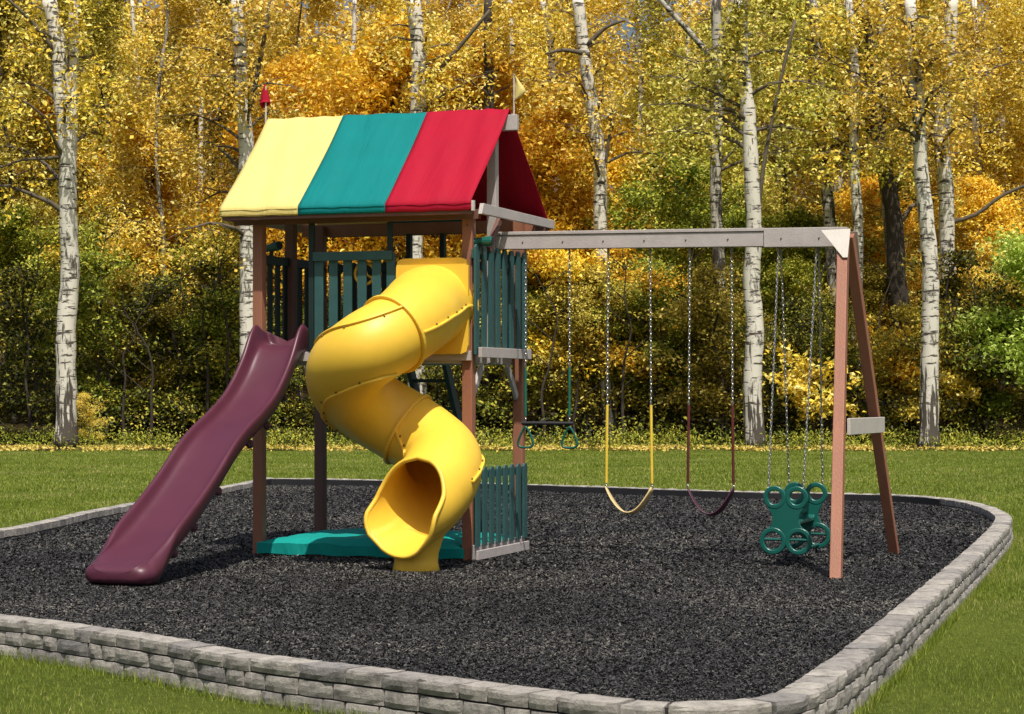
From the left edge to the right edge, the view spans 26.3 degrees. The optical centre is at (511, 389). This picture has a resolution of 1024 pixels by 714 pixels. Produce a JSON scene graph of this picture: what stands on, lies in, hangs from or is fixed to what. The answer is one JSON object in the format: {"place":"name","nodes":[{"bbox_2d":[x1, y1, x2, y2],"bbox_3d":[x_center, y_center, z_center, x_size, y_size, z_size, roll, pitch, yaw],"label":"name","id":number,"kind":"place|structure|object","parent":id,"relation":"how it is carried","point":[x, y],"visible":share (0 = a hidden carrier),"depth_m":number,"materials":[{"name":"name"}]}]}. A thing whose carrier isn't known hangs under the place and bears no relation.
{"place":"outdoors","nodes":[
{"label":"outdoors","id":0,"kind":"place"},
{"bbox_2d":[3,0,1007,262],"label":"sky","id":1,"kind":"structure","parent":0,"point":[624,27],"materials":[{"name":"white"}]},
{"bbox_2d":[0,448,1023,713],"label":"lawn","id":2,"kind":"structure","parent":0,"point":[198,700],"depth_m":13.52,"materials":[{"name":"green plant"}]},
{"bbox_2d":[0,484,992,703],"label":"mulch bed","id":3,"kind":"object","parent":2,"relation":"on","point":[551,682],"visible":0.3,"depth_m":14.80,"materials":[{"name":"rubber"}]},
{"bbox_2d":[257,528,508,560],"bbox_3d":[-1.186,1.492,21.323,2.117,0.196,1.585,0,0,19],"label":"sandbox","id":4,"kind":"object","parent":3,"relation":"on","point":[356,542],"visible":0.52,"depth_m":20.76,"materials":[{"name":"teal plastic"}]},
{"bbox_2d":[85,74,898,584],"bbox_3d":[0.027,-0.705,19.748,6.131,4.651,6.354,0,0,19],"label":"playset","id":5,"kind":"object","parent":3,"relation":"on","point":[467,174],"visible":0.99,"depth_m":20.32,"materials":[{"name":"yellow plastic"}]},
{"bbox_2d":[517,249,577,448],"bbox_3d":[0.336,-0.385,20.786,0.615,1.903,0.032,0,0,19],"label":"trapeze bar","id":6,"kind":"object","parent":5,"relation":"hanging from","point":[525,422],"visible":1,"depth_m":20.78,"materials":[{"name":"metal"}]},
{"bbox_2d":[605,248,652,513],"bbox_3d":[1.097,-0.076,20.518,0.472,2.506,0.145,0,0,19],"label":"belt swing","id":7,"kind":"object","parent":5,"relation":"hanging from","point":[641,505],"visible":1,"depth_m":20.48,"materials":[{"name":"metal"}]},
{"bbox_2d":[686,247,734,515],"bbox_3d":[1.837,-0.073,20.256,0.460,2.499,0.145,0,0,19],"label":"belt swing","id":8,"kind":"object","parent":5,"relation":"hanging from","point":[722,507],"visible":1,"depth_m":20.21,"materials":[{"name":"metal"}]},
{"bbox_2d":[759,247,829,554],"bbox_3d":[2.591,0.090,19.984,0.478,2.783,0.896,0,0,19],"label":"glider swing","id":9,"kind":"object","parent":5,"relation":"hanging from","point":[791,516],"visible":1,"depth_m":19.76,"materials":[{"name":"green plastic"}]},
{"bbox_2d":[0,477,1013,713],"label":"stone border","id":10,"kind":"object","parent":2,"relation":"on","point":[846,678],"visible":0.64,"depth_m":12.39,"materials":[{"name":"stone"}]},
{"bbox_2d":[0,334,1023,449],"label":"forest floor","id":11,"kind":"structure","parent":0,"point":[304,392],"depth_m":73.10,"materials":[{"name":"green plant"}]},
{"bbox_2d":[0,2,84,291],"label":"broadleaf tree","id":12,"kind":"object","parent":11,"relation":"on","point":[4,192],"visible":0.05,"depth_m":79.63,"materials":[{"name":"yellow plant"}]},
{"bbox_2d":[0,260,104,435],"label":"understory tree","id":13,"kind":"object","parent":11,"relation":"on","point":[15,275],"visible":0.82,"depth_m":66.90,"materials":[{"name":"green plant"}]},
{"bbox_2d":[0,195,118,423],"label":"broadleaf tree","id":14,"kind":"object","parent":11,"relation":"on","point":[18,236],"visible":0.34,"depth_m":73.79,"materials":[{"name":"green plant"}]},
{"bbox_2d":[0,0,125,419],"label":"broadleaf tree","id":15,"kind":"object","parent":11,"relation":"on","point":[20,130],"visible":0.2,"depth_m":75.94,"materials":[{"name":"yellow plant"}]},
{"bbox_2d":[0,0,133,448],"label":"birch tree","id":16,"kind":"object","parent":11,"relation":"on","point":[69,100],"visible":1,"depth_m":63.10,"materials":[{"name":"yellow plant"}]},
{"bbox_2d":[0,76,167,318],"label":"maple tree","id":17,"kind":"object","parent":11,"relation":"on","point":[44,112],"visible":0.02,"depth_m":81.59,"materials":[{"name":"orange plant"}]},
{"bbox_2d":[2,183,166,427],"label":"broadleaf tree","id":18,"kind":"object","parent":11,"relation":"on","point":[86,239],"visible":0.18,"depth_m":71.97,"materials":[{"name":"green plant"}]},
{"bbox_2d":[76,391,108,442],"bbox_3d":[-12.712,0.892,65.097,1.627,1.698,1.409,0,0,-14],"label":"bush","id":19,"kind":"object","parent":11,"relation":"on","point":[80,406],"visible":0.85,"depth_m":64.99,"materials":[{"name":"yellow plant"}]},
{"bbox_2d":[3,244,187,440],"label":"understory tree","id":20,"kind":"object","parent":11,"relation":"on","point":[89,287],"visible":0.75,"depth_m":67.56,"materials":[{"name":"green plant"}]},
{"bbox_2d":[5,0,196,414],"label":"birch tree","id":21,"kind":"object","parent":11,"relation":"on","point":[110,7],"visible":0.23,"depth_m":76.06,"materials":[{"name":"yellow plant"}]},
{"bbox_2d":[0,0,218,393],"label":"broadleaf tree","id":22,"kind":"object","parent":11,"relation":"on","point":[60,6],"visible":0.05,"depth_m":84.93,"materials":[{"name":"yellow plant"}]},
{"bbox_2d":[77,0,183,411],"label":"birch tree","id":23,"kind":"object","parent":11,"relation":"on","point":[132,23],"visible":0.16,"depth_m":80.17,"materials":[{"name":"yellow plant"}]},
{"bbox_2d":[81,261,214,439],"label":"broadleaf tree","id":24,"kind":"object","parent":11,"relation":"on","point":[121,281],"visible":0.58,"depth_m":68.59,"materials":[{"name":"green plant"}]},
{"bbox_2d":[29,104,281,424],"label":"maple tree","id":25,"kind":"object","parent":11,"relation":"on","point":[164,193],"visible":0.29,"depth_m":72.97,"materials":[{"name":"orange plant"}]},
{"bbox_2d":[77,0,239,433],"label":"birch tree","id":26,"kind":"object","parent":11,"relation":"on","point":[181,8],"visible":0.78,"depth_m":70.78,"materials":[{"name":"yellow plant"}]},
{"bbox_2d":[91,220,238,385],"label":"broadleaf tree","id":27,"kind":"object","parent":11,"relation":"on","point":[174,255],"visible":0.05,"depth_m":70.78,"materials":[{"name":"green plant"}]},
{"bbox_2d":[105,269,239,440],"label":"understory tree","id":28,"kind":"object","parent":11,"relation":"on","point":[158,285],"visible":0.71,"depth_m":67.98,"materials":[{"name":"green plant"}]},
{"bbox_2d":[109,247,274,421],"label":"understory tree","id":29,"kind":"object","parent":11,"relation":"on","point":[200,304],"visible":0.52,"depth_m":68.39,"materials":[{"name":"green plant"}]},
{"bbox_2d":[99,0,300,240],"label":"broadleaf tree","id":30,"kind":"object","parent":11,"relation":"on","point":[171,40],"visible":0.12,"depth_m":79.54,"materials":[{"name":"yellow plant"}]},
{"bbox_2d":[122,277,281,412],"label":"broadleaf tree","id":31,"kind":"object","parent":11,"relation":"on","point":[189,380],"visible":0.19,"depth_m":68.96,"materials":[{"name":"green plant"}]},
{"bbox_2d":[155,0,262,204],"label":"birch tree","id":32,"kind":"object","parent":11,"relation":"on","point":[176,59],"visible":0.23,"depth_m":77.94,"materials":[{"name":"yellow plant"}]},
{"bbox_2d":[151,219,281,389],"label":"maple tree","id":33,"kind":"object","parent":11,"relation":"on","point":[234,242],"visible":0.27,"depth_m":69.05,"materials":[{"name":"orange plant"}]},
{"bbox_2d":[138,0,316,440],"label":"birch tree","id":34,"kind":"object","parent":11,"relation":"on","point":[245,93],"visible":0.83,"depth_m":63.81,"materials":[{"name":"yellow plant"}]},
{"bbox_2d":[170,284,304,423],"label":"understory tree","id":35,"kind":"object","parent":11,"relation":"on","point":[215,322],"visible":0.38,"depth_m":67.98,"materials":[{"name":"green plant"}]},
{"bbox_2d":[151,45,396,430],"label":"maple tree","id":36,"kind":"object","parent":11,"relation":"on","point":[279,69],"visible":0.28,"depth_m":71.42,"materials":[{"name":"orange plant"}]},
{"bbox_2d":[249,0,344,402],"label":"birch tree","id":37,"kind":"object","parent":11,"relation":"on","point":[320,8],"visible":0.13,"depth_m":81.88,"materials":[{"name":"yellow plant"}]},
{"bbox_2d":[278,294,416,441],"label":"understory tree","id":38,"kind":"object","parent":11,"relation":"on","point":[299,410],"visible":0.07,"depth_m":67.17,"materials":[{"name":"green plant"}]},
{"bbox_2d":[294,0,409,112],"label":"birch tree","id":39,"kind":"object","parent":11,"relation":"on","point":[368,15],"visible":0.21,"depth_m":79.95,"materials":[{"name":"yellow plant"}]},
{"bbox_2d":[273,6,589,302],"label":"maple tree","id":40,"kind":"object","parent":11,"relation":"on","point":[350,66],"visible":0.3,"depth_m":71.85,"materials":[{"name":"orange plant"}]},
{"bbox_2d":[397,0,480,371],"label":"birch tree","id":41,"kind":"object","parent":11,"relation":"on","point":[454,13],"visible":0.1,"depth_m":79.21,"materials":[{"name":"yellow plant"}]},
{"bbox_2d":[360,0,527,394],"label":"birch tree","id":42,"kind":"object","parent":11,"relation":"on","point":[421,85],"visible":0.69,"depth_m":67.78,"materials":[{"name":"yellow plant"}]},
{"bbox_2d":[406,310,533,412],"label":"understory tree","id":43,"kind":"object","parent":11,"relation":"on","point":[438,369],"visible":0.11,"depth_m":67.73,"materials":[{"name":"green plant"}]},
{"bbox_2d":[438,260,565,428],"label":"understory tree","id":44,"kind":"object","parent":11,"relation":"on","point":[531,289],"visible":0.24,"depth_m":68.97,"materials":[{"name":"green plant"}]},
{"bbox_2d":[428,0,592,431],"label":"dark tree","id":45,"kind":"object","parent":11,"relation":"on","point":[489,46],"visible":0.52,"depth_m":71.85,"materials":[{"name":"yellow plant"}]},
{"bbox_2d":[0,417,1023,449],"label":"weeds","id":46,"kind":"object","parent":11,"relation":"on","point":[506,440],"visible":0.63,"depth_m":63.44,"materials":[{"name":"green plant"}]},
{"bbox_2d":[0,0,1023,385],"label":"wood","id":47,"kind":"object","parent":11,"relation":"on","point":[330,30],"visible":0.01,"depth_m":93.46,"materials":[{"name":"yellow plant"}]},
{"bbox_2d":[0,284,1023,445],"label":"undergrowth","id":48,"kind":"object","parent":11,"relation":"on","point":[672,420],"visible":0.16,"depth_m":67.08,"materials":[{"name":"green plant"}]},
{"bbox_2d":[0,443,1023,451],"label":"fallen leaves","id":49,"kind":"object","parent":11,"relation":"on","point":[306,448],"visible":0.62,"depth_m":61.69,"materials":[{"name":"plant"}]},
{"bbox_2d":[451,0,576,130],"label":"birch tree","id":50,"kind":"object","parent":11,"relation":"on","point":[526,40],"visible":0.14,"depth_m":81.73,"materials":[{"name":"yellow plant"}]},
{"bbox_2d":[369,27,666,426],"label":"maple tree","id":51,"kind":"object","parent":11,"relation":"on","point":[507,66],"visible":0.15,"depth_m":72.55,"materials":[{"name":"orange plant"}]},
{"bbox_2d":[427,94,653,432],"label":"maple tree","id":52,"kind":"object","parent":11,"relation":"on","point":[544,162],"visible":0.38,"depth_m":70.08,"materials":[{"name":"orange plant"}]},
{"bbox_2d":[448,0,663,405],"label":"broadleaf tree","id":53,"kind":"object","parent":11,"relation":"on","point":[604,7],"visible":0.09,"depth_m":83.41,"materials":[{"name":"yellow plant"}]},
{"bbox_2d":[485,259,640,437],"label":"broadleaf tree","id":54,"kind":"object","parent":11,"relation":"on","point":[563,377],"visible":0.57,"depth_m":68.18,"materials":[{"name":"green plant"}]},
{"bbox_2d":[478,0,650,426],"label":"birch tree","id":55,"kind":"object","parent":11,"relation":"on","point":[551,57],"visible":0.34,"depth_m":73.87,"materials":[{"name":"yellow plant"}]},
{"bbox_2d":[480,211,663,434],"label":"maple tree","id":56,"kind":"object","parent":11,"relation":"on","point":[563,259],"visible":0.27,"depth_m":68.35,"materials":[{"name":"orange plant"}]},
{"bbox_2d":[490,257,657,437],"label":"understory tree","id":57,"kind":"object","parent":11,"relation":"on","point":[576,302],"visible":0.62,"depth_m":68.14,"materials":[{"name":"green plant"}]},
{"bbox_2d":[522,0,705,438],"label":"birch tree","id":58,"kind":"object","parent":11,"relation":"on","point":[582,49],"visible":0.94,"depth_m":68.82,"materials":[{"name":"yellow plant"}]},
{"bbox_2d":[537,248,698,431],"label":"maple tree","id":59,"kind":"object","parent":11,"relation":"on","point":[634,363],"visible":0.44,"depth_m":68.17,"materials":[{"name":"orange plant"}]},
{"bbox_2d":[571,249,701,437],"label":"broadleaf tree","id":60,"kind":"object","parent":11,"relation":"on","point":[639,303],"visible":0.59,"depth_m":68.11,"materials":[{"name":"green plant"}]},
{"bbox_2d":[529,138,766,426],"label":"broadleaf tree","id":61,"kind":"object","parent":11,"relation":"on","point":[677,204],"visible":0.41,"depth_m":72.76,"materials":[{"name":"green plant"}]},
{"bbox_2d":[597,0,703,413],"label":"birch tree","id":62,"kind":"object","parent":11,"relation":"on","point":[641,94],"visible":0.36,"depth_m":79.94,"materials":[{"name":"yellow plant"}]},
{"bbox_2d":[572,126,728,413],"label":"maple tree","id":63,"kind":"object","parent":11,"relation":"on","point":[614,173],"visible":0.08,"depth_m":79.45,"materials":[{"name":"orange plant"}]},
{"bbox_2d":[592,252,740,436],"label":"understory tree","id":64,"kind":"object","parent":11,"relation":"on","point":[646,392],"visible":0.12,"depth_m":68.81,"materials":[{"name":"green plant"}]},
{"bbox_2d":[589,36,767,393],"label":"broadleaf tree","id":65,"kind":"object","parent":11,"relation":"on","point":[633,104],"visible":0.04,"depth_m":85.37,"materials":[{"name":"yellow plant"}]},
{"bbox_2d":[635,0,726,417],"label":"birch tree","id":66,"kind":"object","parent":11,"relation":"on","point":[689,7],"visible":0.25,"depth_m":77.53,"materials":[{"name":"yellow plant"}]},
{"bbox_2d":[585,118,790,417],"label":"broadleaf tree","id":67,"kind":"object","parent":11,"relation":"on","point":[724,153],"visible":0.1,"depth_m":76.67,"materials":[{"name":"yellow plant"}]},
{"bbox_2d":[613,282,768,433],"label":"understory tree","id":68,"kind":"object","parent":11,"relation":"on","point":[677,335],"visible":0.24,"depth_m":68.35,"materials":[{"name":"green plant"}]},
{"bbox_2d":[617,0,774,415],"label":"birch tree","id":69,"kind":"object","parent":11,"relation":"on","point":[655,9],"visible":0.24,"depth_m":78.49,"materials":[{"name":"yellow plant"}]},
{"bbox_2d":[613,259,794,442],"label":"understory tree","id":70,"kind":"object","parent":11,"relation":"on","point":[709,299],"visible":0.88,"depth_m":66.67,"materials":[{"name":"green plant"}]},
{"bbox_2d":[656,260,781,436],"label":"broadleaf tree","id":71,"kind":"object","parent":11,"relation":"on","point":[739,299],"visible":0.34,"depth_m":68.32,"materials":[{"name":"green plant"}]},
{"bbox_2d":[644,0,827,438],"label":"birch tree","id":72,"kind":"object","parent":11,"relation":"on","point":[715,190],"visible":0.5,"depth_m":68.87,"materials":[{"name":"yellow plant"}]},
{"bbox_2d":[626,0,848,448],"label":"birch tree","id":73,"kind":"object","parent":11,"relation":"on","point":[739,61],"visible":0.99,"depth_m":63.01,"materials":[{"name":"yellow plant"}]},
{"bbox_2d":[652,202,827,429],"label":"broadleaf tree","id":74,"kind":"object","parent":11,"relation":"on","point":[740,219],"visible":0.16,"depth_m":72.50,"materials":[{"name":"green plant"}]},
{"bbox_2d":[641,0,935,417],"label":"broadleaf tree","id":75,"kind":"object","parent":11,"relation":"on","point":[773,203],"visible":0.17,"depth_m":76.98,"materials":[{"name":"yellow plant"}]},
{"bbox_2d":[727,291,851,442],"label":"understory tree","id":76,"kind":"object","parent":11,"relation":"on","point":[802,323],"visible":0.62,"depth_m":66.39,"materials":[{"name":"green plant"}]},
{"bbox_2d":[687,195,919,431],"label":"broadleaf tree","id":77,"kind":"object","parent":11,"relation":"on","point":[796,219],"visible":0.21,"depth_m":71.58,"materials":[{"name":"green plant"}]},
{"bbox_2d":[762,337,865,443],"bbox_3d":[8.940,0.100,65.161,3.004,3.361,3.288,0,0,14],"label":"maple sapling","id":78,"kind":"object","parent":11,"relation":"on","point":[797,384],"visible":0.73,"depth_m":64.94,"materials":[{"name":"yellow plant"}]},
{"bbox_2d":[725,0,914,436],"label":"birch tree","id":79,"kind":"object","parent":11,"relation":"on","point":[828,203],"visible":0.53,"depth_m":69.78,"materials":[{"name":"yellow plant"}]},
{"bbox_2d":[760,249,886,436],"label":"broadleaf tree","id":80,"kind":"object","parent":11,"relation":"on","point":[793,268],"visible":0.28,"depth_m":69.82,"materials":[{"name":"green plant"}]},
{"bbox_2d":[766,0,915,384],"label":"birch tree","id":81,"kind":"object","parent":11,"relation":"on","point":[791,198],"visible":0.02,"depth_m":79.49,"materials":[{"name":"yellow plant"}]},
{"bbox_2d":[783,307,901,441],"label":"understory tree","id":82,"kind":"object","parent":11,"relation":"on","point":[829,343],"visible":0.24,"depth_m":67.61,"materials":[{"name":"green plant"}]},
{"bbox_2d":[761,0,957,439],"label":"birch tree","id":83,"kind":"object","parent":11,"relation":"on","point":[851,25],"visible":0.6,"depth_m":68.86,"materials":[{"name":"yellow plant"}]},
{"bbox_2d":[791,167,939,366],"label":"maple tree","id":84,"kind":"object","parent":11,"relation":"on","point":[867,190],"visible":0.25,"depth_m":72.85,"materials":[{"name":"orange plant"}]},
{"bbox_2d":[795,254,941,408],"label":"broadleaf tree","id":85,"kind":"object","parent":11,"relation":"on","point":[874,294],"visible":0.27,"depth_m":69.18,"materials":[{"name":"green plant"}]},
{"bbox_2d":[778,0,971,423],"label":"birch tree","id":86,"kind":"object","parent":11,"relation":"on","point":[886,9],"visible":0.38,"depth_m":69.14,"materials":[{"name":"yellow plant"}]},
{"bbox_2d":[822,300,960,442],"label":"understory tree","id":87,"kind":"object","parent":11,"relation":"on","point":[902,311],"visible":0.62,"depth_m":66.60,"materials":[{"name":"green plant"}]},
{"bbox_2d":[848,314,943,441],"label":"maple sapling","id":88,"kind":"object","parent":11,"relation":"on","point":[908,368],"visible":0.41,"depth_m":67.08,"materials":[{"name":"green plant"}]},
{"bbox_2d":[810,0,999,448],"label":"birch tree","id":89,"kind":"object","parent":11,"relation":"on","point":[911,40],"visible":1,"depth_m":62.95,"materials":[{"name":"yellow plant"}]},
{"bbox_2d":[825,0,997,315],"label":"birch tree","id":90,"kind":"object","parent":11,"relation":"on","point":[934,183],"visible":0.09,"depth_m":75.57,"materials":[{"name":"yellow plant"}]},
{"bbox_2d":[833,6,1023,439],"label":"dark tree","id":91,"kind":"object","parent":11,"relation":"on","point":[895,218],"visible":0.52,"depth_m":68.77,"materials":[{"name":"brown plant"}]},
{"bbox_2d":[845,0,1023,439],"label":"birch tree","id":92,"kind":"object","parent":11,"relation":"on","point":[946,224],"visible":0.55,"depth_m":68.31,"materials":[{"name":"yellow plant"}]},
{"bbox_2d":[865,243,1023,439],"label":"understory tree","id":93,"kind":"object","parent":11,"relation":"on","point":[947,290],"visible":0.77,"depth_m":66.24,"materials":[{"name":"green plant"}]},
{"bbox_2d":[900,347,995,441],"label":"maple sapling","id":94,"kind":"object","parent":11,"relation":"on","point":[973,393],"visible":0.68,"depth_m":66.17,"materials":[{"name":"green plant"}]},
{"bbox_2d":[877,168,1023,433],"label":"maple tree","id":95,"kind":"object","parent":11,"relation":"on","point":[995,215],"visible":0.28,"depth_m":71.67,"materials":[{"name":"orange plant"}]},
{"bbox_2d":[892,239,1023,440],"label":"broadleaf tree","id":96,"kind":"object","parent":11,"relation":"on","point":[985,258],"visible":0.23,"depth_m":68.12,"materials":[{"name":"green plant"}]},
{"bbox_2d":[898,287,1022,442],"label":"understory tree","id":97,"kind":"object","parent":11,"relation":"on","point":[998,403],"visible":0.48,"depth_m":66.42,"materials":[{"name":"green plant"}]},
{"bbox_2d":[904,0,1023,425],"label":"birch tree","id":98,"kind":"object","parent":11,"relation":"on","point":[976,120],"visible":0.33,"depth_m":74.26,"materials":[{"name":"yellow plant"}]},
{"bbox_2d":[909,0,1023,415],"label":"broadleaf tree","id":99,"kind":"object","parent":11,"relation":"on","point":[1017,3],"visible":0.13,"depth_m":78.97,"materials":[{"name":"yellow plant"}]},
{"bbox_2d":[940,224,1023,393],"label":"maple tree","id":100,"kind":"object","parent":11,"relation":"on","point":[1014,256],"visible":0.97,"depth_m":64.92,"materials":[{"name":"green plant"}]},
{"bbox_2d":[956,0,1023,252],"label":"birch tree","id":101,"kind":"object","parent":11,"relation":"on","point":[1007,27],"visible":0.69,"depth_m":73.72,"materials":[{"name":"yellow plant"}]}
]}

